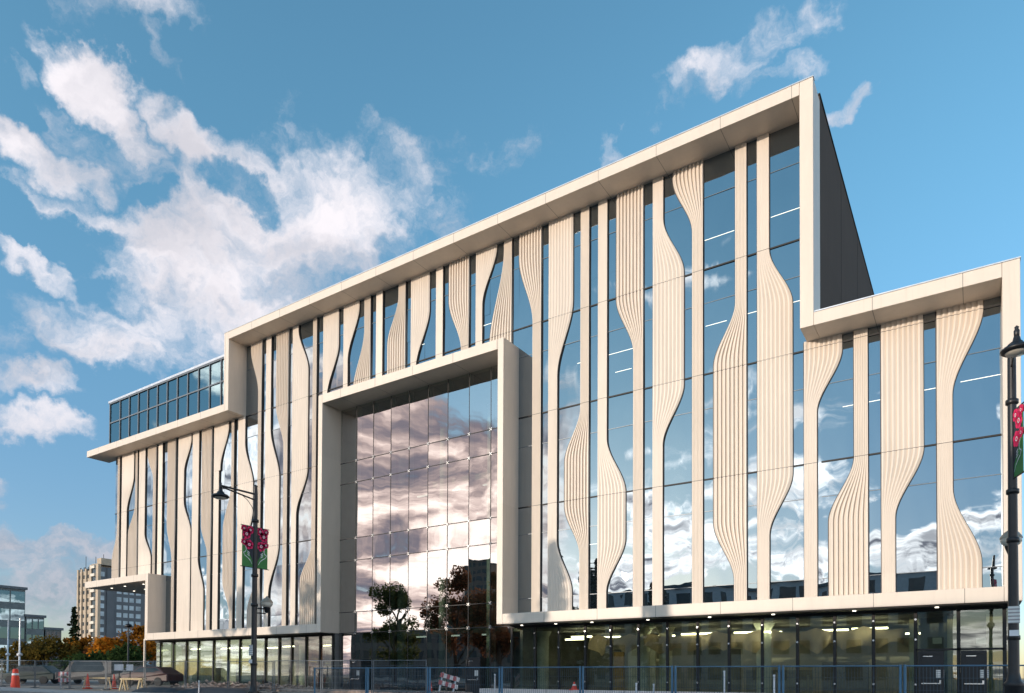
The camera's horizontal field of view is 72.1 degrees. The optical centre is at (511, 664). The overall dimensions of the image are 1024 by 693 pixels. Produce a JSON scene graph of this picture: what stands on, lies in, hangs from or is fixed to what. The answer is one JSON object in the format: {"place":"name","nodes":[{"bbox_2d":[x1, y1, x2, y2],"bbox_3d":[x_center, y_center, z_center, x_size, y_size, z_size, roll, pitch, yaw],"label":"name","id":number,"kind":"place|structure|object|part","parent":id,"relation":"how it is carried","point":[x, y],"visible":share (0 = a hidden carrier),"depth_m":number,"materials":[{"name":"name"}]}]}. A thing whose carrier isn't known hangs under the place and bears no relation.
{"place":"outdoors","nodes":[
{"label":"outdoors","id":0,"kind":"place"},
{"bbox_2d":[0,687,138,692],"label":"pavement","id":1,"kind":"structure","parent":0,"point":[34,690],"depth_m":37.08,"materials":[{"name":"concrete"}]},
{"bbox_2d":[999,325,1023,692],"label":"street lamp","id":2,"kind":"object","parent":1,"relation":"on","point":[1010,539],"visible":1,"depth_m":14.33,"materials":[{"name":"black metal"}]},
{"bbox_2d":[0,681,248,685],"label":"side road","id":3,"kind":"structure","parent":0,"point":[51,683],"depth_m":62.03,"materials":[{"name":"grey asphalt"}]},
{"bbox_2d":[5,619,9,672],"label":"lamp post","id":4,"kind":"object","parent":3,"relation":"on","point":[7,654],"visible":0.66,"depth_m":69.90,"materials":[{"name":"metal"}]},
{"bbox_2d":[17,618,22,683],"bbox_3d":[-41.983,-1.178,59.965,0.440,5.600,0.433,0,-1,34],"label":"lamp post","id":5,"kind":"object","parent":3,"relation":"on","point":[19,654],"visible":0.77,"depth_m":59.95,"materials":[{"name":"metal"}]},
{"bbox_2d":[0,665,58,683],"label":"parked car","id":6,"kind":"object","parent":3,"relation":"on","point":[45,674],"visible":0.65,"depth_m":59.43,"materials":[{"name":"green paint"}]},
{"bbox_3d":[-40.687,0.340,59.461,2.850,0.440,0.130,0,-1,-2],"label":"side window","id":7,"kind":"part","parent":6,"relation":"part of","materials":[{"name":"grey glass"}]},
{"bbox_2d":[55,660,122,683],"bbox_3d":[-36.048,0.631,60.067,5.040,1.999,1.900,0,-1,4],"label":"parked car","id":8,"kind":"object","parent":3,"relation":"on","point":[84,671],"visible":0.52,"depth_m":59.20,"materials":[{"name":"blue paint"}]},
{"bbox_3d":[-35.752,0.134,59.225,3.350,0.890,0.130,0,-1,4],"label":"side window","id":9,"kind":"part","parent":8,"relation":"part of","materials":[{"name":"grey glass"}]},
{"bbox_2d":[125,623,131,663],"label":"lamp post","id":10,"kind":"object","parent":3,"relation":"on","point":[128,625],"visible":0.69,"depth_m":69.86,"materials":[{"name":"black metal"}]},
{"bbox_2d":[112,666,166,684],"bbox_3d":[-31.110,0.891,59.193,4.540,1.499,1.844,0,-1,10],"label":"parked car","id":11,"kind":"object","parent":3,"relation":"on","point":[127,672],"visible":0.27,"depth_m":58.53,"materials":[{"name":"blue paint"}]},
{"bbox_2d":[0,675,1023,692],"bbox_3d":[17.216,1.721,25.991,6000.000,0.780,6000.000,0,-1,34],"label":"ground","id":12,"kind":"structure","parent":0,"point":[57,687],"depth_m":48.79,"materials":[{"name":"grey asphalt"}]},
{"bbox_2d":[0,585,27,672],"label":"glass office","id":13,"kind":"structure","parent":12,"relation":"on","point":[12,604],"depth_m":139.70,"materials":[{"name":"teal glass"}]},
{"bbox_2d":[10,669,19,687],"bbox_3d":[-30.205,0.861,42.772,0.680,1.250,0.670,0,-1,34],"label":"traffic drum","id":14,"kind":"object","parent":12,"relation":"on","point":[15,680],"visible":0.78,"depth_m":42.62,"materials":[{"name":"orange plastic"}]},
{"bbox_2d":[2,660,34,687],"bbox_3d":[-32.679,0.586,46.531,3.210,1.800,0.600,0,-1,21],"label":"site fence panel","id":15,"kind":"object","parent":12,"relation":"on","point":[18,664],"visible":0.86,"depth_m":46.56,"materials":[{"name":"metal"}]},
{"bbox_2d":[0,640,42,672],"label":"tree","id":16,"kind":"object","parent":12,"relation":"on","point":[14,647],"visible":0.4,"depth_m":118.61,"materials":[{"name":"green plant"}]},
{"bbox_2d":[0,690,56,692],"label":"kerb","id":17,"kind":"structure","parent":12,"relation":"on","point":[1,691],"depth_m":34.78,"materials":[{"name":"concrete"}]},
{"bbox_2d":[24,614,45,646],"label":"glass office","id":18,"kind":"structure","parent":12,"relation":"on","point":[34,625],"depth_m":142.93,"materials":[{"name":"teal glass"}]},
{"bbox_2d":[18,634,84,660],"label":"tree","id":19,"kind":"object","parent":12,"relation":"on","point":[40,650],"visible":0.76,"depth_m":118.50,"materials":[{"name":"green plant"}]},
{"bbox_2d":[44,627,63,665],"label":"dark building","id":20,"kind":"structure","parent":12,"relation":"on","point":[51,631],"depth_m":145.82,"materials":[{"name":"grey"}]},
{"bbox_2d":[35,660,73,688],"bbox_3d":[-29.696,0.618,45.405,3.210,1.800,0.600,0,-1,21],"label":"site fence panel","id":21,"kind":"object","parent":12,"relation":"on","point":[55,665],"visible":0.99,"depth_m":45.31,"materials":[{"name":"metal"}]},
{"bbox_2d":[58,672,69,687],"bbox_3d":[-28.778,0.982,45.285,1.200,1.100,0.120,0,-1,24],"label":"barricade","id":22,"kind":"object","parent":12,"relation":"on","point":[60,680],"visible":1,"depth_m":45.33,"materials":[{"name":"white plastic"}]},
{"bbox_2d":[52,651,88,670],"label":"tree","id":23,"kind":"object","parent":12,"relation":"on","point":[62,662],"visible":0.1,"depth_m":112.22,"materials":[{"name":"green plant"}]},
{"bbox_2d":[67,606,80,643],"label":"conifer","id":24,"kind":"object","parent":12,"relation":"on","point":[74,628],"visible":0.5,"depth_m":130.05,"materials":[{"name":"green plant"}]},
{"bbox_2d":[62,634,99,657],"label":"tree","id":25,"kind":"object","parent":12,"relation":"on","point":[86,641],"visible":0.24,"depth_m":121.36,"materials":[{"name":"orange plant"}]},
{"bbox_2d":[71,645,92,657],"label":"tree","id":26,"kind":"object","parent":12,"relation":"on","point":[85,651],"visible":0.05,"depth_m":119.11,"materials":[{"name":"orange plant"}]},
{"bbox_2d":[66,649,108,666],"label":"tree","id":27,"kind":"object","parent":12,"relation":"on","point":[99,655],"visible":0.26,"depth_m":100.67,"materials":[{"name":"green plant"}]},
{"bbox_2d":[82,674,92,688],"bbox_3d":[-27.218,1.052,45.108,0.400,0.960,0.400,0,-1,16],"label":"traffic cone","id":28,"kind":"object","parent":12,"relation":"on","point":[87,685],"visible":1,"depth_m":45.03,"materials":[{"name":"orange plastic"}]},
{"bbox_2d":[70,661,105,689],"bbox_3d":[-26.712,0.646,44.279,3.210,1.800,0.600,0,-1,21],"label":"site fence panel","id":29,"kind":"object","parent":12,"relation":"on","point":[78,674],"visible":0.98,"depth_m":44.48,"materials":[{"name":"metal"}]},
{"bbox_2d":[83,677,111,688],"bbox_3d":[-26.665,1.183,45.219,1.900,0.765,0.594,0,-1,10],"label":"sawhorse","id":30,"kind":"object","parent":12,"relation":"on","point":[108,678],"visible":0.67,"depth_m":45.16,"materials":[{"name":"beige wood"}]},
{"bbox_2d":[86,636,122,655],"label":"tree","id":31,"kind":"object","parent":12,"relation":"on","point":[105,644],"visible":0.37,"depth_m":108.31,"materials":[{"name":"orange plant"}]},
{"bbox_2d":[109,676,118,688],"bbox_3d":[-25.917,1.097,45.805,0.400,0.960,0.400,0,-1,16],"label":"traffic cone","id":32,"kind":"object","parent":12,"relation":"on","point":[113,683],"visible":0.52,"depth_m":45.71,"materials":[{"name":"orange plastic"}]},
{"bbox_2d":[76,554,157,666],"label":"concrete tower","id":33,"kind":"structure","parent":12,"relation":"on","point":[104,613],"depth_m":254.37,"materials":[{"name":"beige concrete"}]},
{"bbox_2d":[114,664,122,686],"bbox_3d":[-26.894,0.777,48.125,0.620,1.620,0.095,0,-1,1],"label":"sign board","id":34,"kind":"object","parent":12,"relation":"on","point":[119,667],"visible":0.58,"depth_m":48.09,"materials":[{"name":"white metal"}]},
{"bbox_2d":[106,661,144,689],"bbox_3d":[-23.728,0.663,43.154,3.210,1.800,0.600,0,-1,21],"label":"site fence panel","id":35,"kind":"object","parent":12,"relation":"on","point":[114,675],"visible":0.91,"depth_m":43.16,"materials":[{"name":"metal"}]},
{"bbox_2d":[102,641,152,668],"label":"tree","id":36,"kind":"object","parent":12,"relation":"on","point":[117,654],"visible":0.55,"depth_m":98.18,"materials":[{"name":"green plant"}]},
{"bbox_2d":[126,664,132,686],"bbox_3d":[-26.131,0.788,48.099,0.460,1.620,0.095,0,-1,1],"label":"sign board","id":37,"kind":"object","parent":12,"relation":"on","point":[128,667],"visible":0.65,"depth_m":48.06,"materials":[{"name":"white metal"}]},
{"bbox_2d":[119,678,143,690],"bbox_3d":[-23.134,1.197,42.761,1.500,0.765,0.594,0,-1,10],"label":"sawhorse","id":38,"kind":"object","parent":12,"relation":"on","point":[124,679],"visible":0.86,"depth_m":42.70,"materials":[{"name":"beige wood"}]},
{"bbox_2d":[110,623,163,663],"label":"tree","id":39,"kind":"object","parent":12,"relation":"on","point":[139,632],"visible":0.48,"depth_m":110.39,"materials":[{"name":"orange plant"}]},
{"bbox_2d":[121,667,183,685],"bbox_3d":[-27.821,0.892,54.379,4.340,1.449,1.860,0,-1,16],"label":"parked car","id":40,"kind":"object","parent":12,"relation":"on","point":[137,672],"visible":0.64,"depth_m":53.55,"materials":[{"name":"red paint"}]},
{"bbox_3d":[-27.708,0.394,53.495,2.650,0.340,0.130,0,-1,16],"label":"side window","id":41,"kind":"part","parent":40,"relation":"part of","materials":[{"name":"grey glass"}]},
{"bbox_2d":[132,687,185,692],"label":"covered pile","id":42,"kind":"object","parent":12,"relation":"on","point":[161,689],"visible":0.86,"depth_m":39.07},
{"bbox_2d":[145,661,184,687],"bbox_3d":[-20.744,0.662,42.029,3.210,1.800,0.600,0,-1,21],"label":"site fence panel","id":43,"kind":"object","parent":12,"relation":"on","point":[166,671],"visible":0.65,"depth_m":42.03,"materials":[{"name":"metal"}]},
{"bbox_2d":[186,661,227,688],"bbox_3d":[-17.760,0.657,40.904,3.210,1.800,0.600,0,-1,21],"label":"site fence panel","id":44,"kind":"object","parent":12,"relation":"on","point":[204,674],"visible":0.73,"depth_m":40.96,"materials":[{"name":"metal"}]},
{"bbox_2d":[174,687,262,692],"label":"covered pile","id":45,"kind":"object","parent":12,"relation":"on","point":[219,690],"visible":0.9,"depth_m":36.83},
{"bbox_2d":[212,482,272,692],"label":"street lamp","id":46,"kind":"object","parent":12,"relation":"on","point":[254,541],"visible":1,"depth_m":23.74,"materials":[{"name":"black metal"}]},
{"bbox_2d":[164,679,328,691],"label":"rubble","id":47,"kind":"object","parent":12,"relation":"on","point":[267,686],"visible":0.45,"depth_m":46.02,"materials":[{"name":"stone"}]},
{"bbox_2d":[229,661,273,691],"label":"site fence panel","id":48,"kind":"object","parent":12,"relation":"on","point":[248,671],"visible":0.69,"depth_m":39.84,"materials":[{"name":"metal"}]},
{"bbox_2d":[270,660,321,692],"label":"site fence panel","id":49,"kind":"object","parent":12,"relation":"on","point":[278,676],"visible":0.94,"depth_m":38.69,"materials":[{"name":"metal"}]},
{"bbox_2d":[314,667,366,692],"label":"fence panel","id":50,"kind":"object","parent":12,"relation":"on","point":[315,676],"visible":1,"depth_m":27.81,"materials":[{"name":"metal"}]},
{"bbox_2d":[322,660,372,692],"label":"site fence panel","id":51,"kind":"object","parent":12,"relation":"on","point":[341,671],"visible":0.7,"depth_m":37.73,"materials":[{"name":"metal"}]},
{"bbox_2d":[277,688,471,692],"bbox_3d":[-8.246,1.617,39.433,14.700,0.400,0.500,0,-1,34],"label":"road","id":52,"kind":"structure","parent":12,"relation":"on","point":[304,690],"depth_m":39.89,"materials":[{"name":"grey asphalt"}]},
{"bbox_2d":[367,667,428,692],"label":"fence panel","id":53,"kind":"object","parent":12,"relation":"on","point":[368,675],"visible":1,"depth_m":25.95,"materials":[{"name":"metal"}]},
{"bbox_2d":[373,660,426,692],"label":"site fence panel","id":54,"kind":"object","parent":12,"relation":"on","point":[401,665],"visible":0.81,"depth_m":36.41,"materials":[{"name":"metal"}]},
{"bbox_2d":[438,672,459,691],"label":"barricade","id":55,"kind":"object","parent":12,"relation":"on","point":[446,676],"visible":0.73,"depth_m":37.08,"materials":[{"name":"white plastic"}]},
{"bbox_2d":[429,667,500,692],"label":"fence panel","id":56,"kind":"object","parent":12,"relation":"on","point":[499,680],"visible":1,"depth_m":24.36,"materials":[{"name":"metal"}]},
{"bbox_2d":[494,674,495,692],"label":"upright pipe","id":57,"kind":"object","parent":12,"relation":"on","point":[494,683],"visible":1,"depth_m":34.22,"materials":[{"name":"silver metal"}]},
{"bbox_2d":[501,666,580,692],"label":"fence panel","id":58,"kind":"object","parent":12,"relation":"on","point":[566,676],"visible":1,"depth_m":22.64,"materials":[{"name":"metal"}]},
{"bbox_2d":[85,75,1022,692],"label":"academic building","id":59,"kind":"structure","parent":12,"relation":"on","point":[703,395],"depth_m":36.42,"materials":[{"name":"beige concrete"}]},
{"bbox_2d":[349,659,361,689],"bbox_3d":[-10.120,0.657,45.397,1.000,2.060,0.135,0,-1,34],"label":"door","id":60,"kind":"structure","parent":59,"relation":"in","point":[353,664],"depth_m":45.38,"materials":[{"name":"metal"}]},
{"bbox_2d":[465,657,480,692],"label":"door","id":61,"kind":"structure","parent":59,"relation":"in","point":[470,661],"depth_m":40.18,"materials":[{"name":"metal"}]},
{"bbox_2d":[918,651,943,692],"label":"door","id":62,"kind":"structure","parent":59,"relation":"in","point":[929,681],"depth_m":27.76,"materials":[{"name":"metal"}]},
{"bbox_2d":[961,650,987,692],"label":"door","id":63,"kind":"structure","parent":59,"relation":"in","point":[971,657],"depth_m":26.97,"materials":[{"name":"metal"}]},
{"bbox_2d":[479,688,740,692],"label":"wall","id":64,"kind":"structure","parent":12,"relation":"on","point":[482,690],"depth_m":32.78,"materials":[{"name":"concrete"}]},
{"bbox_2d":[569,682,578,689],"bbox_3d":[2.887,0.980,32.614,0.400,0.390,0.400,0,-1,16],"label":"traffic cone","id":65,"kind":"object","parent":64,"relation":"on","point":[574,687],"visible":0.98,"depth_m":32.52,"materials":[{"name":"orange plastic"}]},
{"bbox_2d":[582,666,672,692],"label":"fence panel","id":66,"kind":"object","parent":12,"relation":"on","point":[603,676],"visible":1,"depth_m":21.04,"materials":[{"name":"metal"}]},
{"bbox_2d":[723,671,725,692],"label":"upright pipe","id":67,"kind":"object","parent":12,"relation":"on","point":[724,681],"visible":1,"depth_m":27.96,"materials":[{"name":"white metal"}]},
{"bbox_2d":[674,665,780,692],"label":"fence panel","id":68,"kind":"object","parent":12,"relation":"on","point":[691,687],"visible":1,"depth_m":19.25,"materials":[{"name":"metal"}]},
{"bbox_2d":[773,675,774,692],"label":"upright pipe","id":69,"kind":"object","parent":12,"relation":"on","point":[773,683],"visible":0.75,"depth_m":27.96,"materials":[{"name":"silver metal"}]},
{"bbox_2d":[782,665,901,692],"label":"fence panel","id":70,"kind":"object","parent":12,"relation":"on","point":[848,677],"visible":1,"depth_m":17.74,"materials":[{"name":"metal"}]},
{"bbox_2d":[903,665,1023,692],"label":"fence panel","id":71,"kind":"object","parent":12,"relation":"on","point":[905,678],"visible":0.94,"depth_m":16.52,"materials":[{"name":"metal"}]},
{"bbox_2d":[0,0,1023,677],"label":"sky","id":72,"kind":"structure","parent":0,"point":[176,176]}
]}

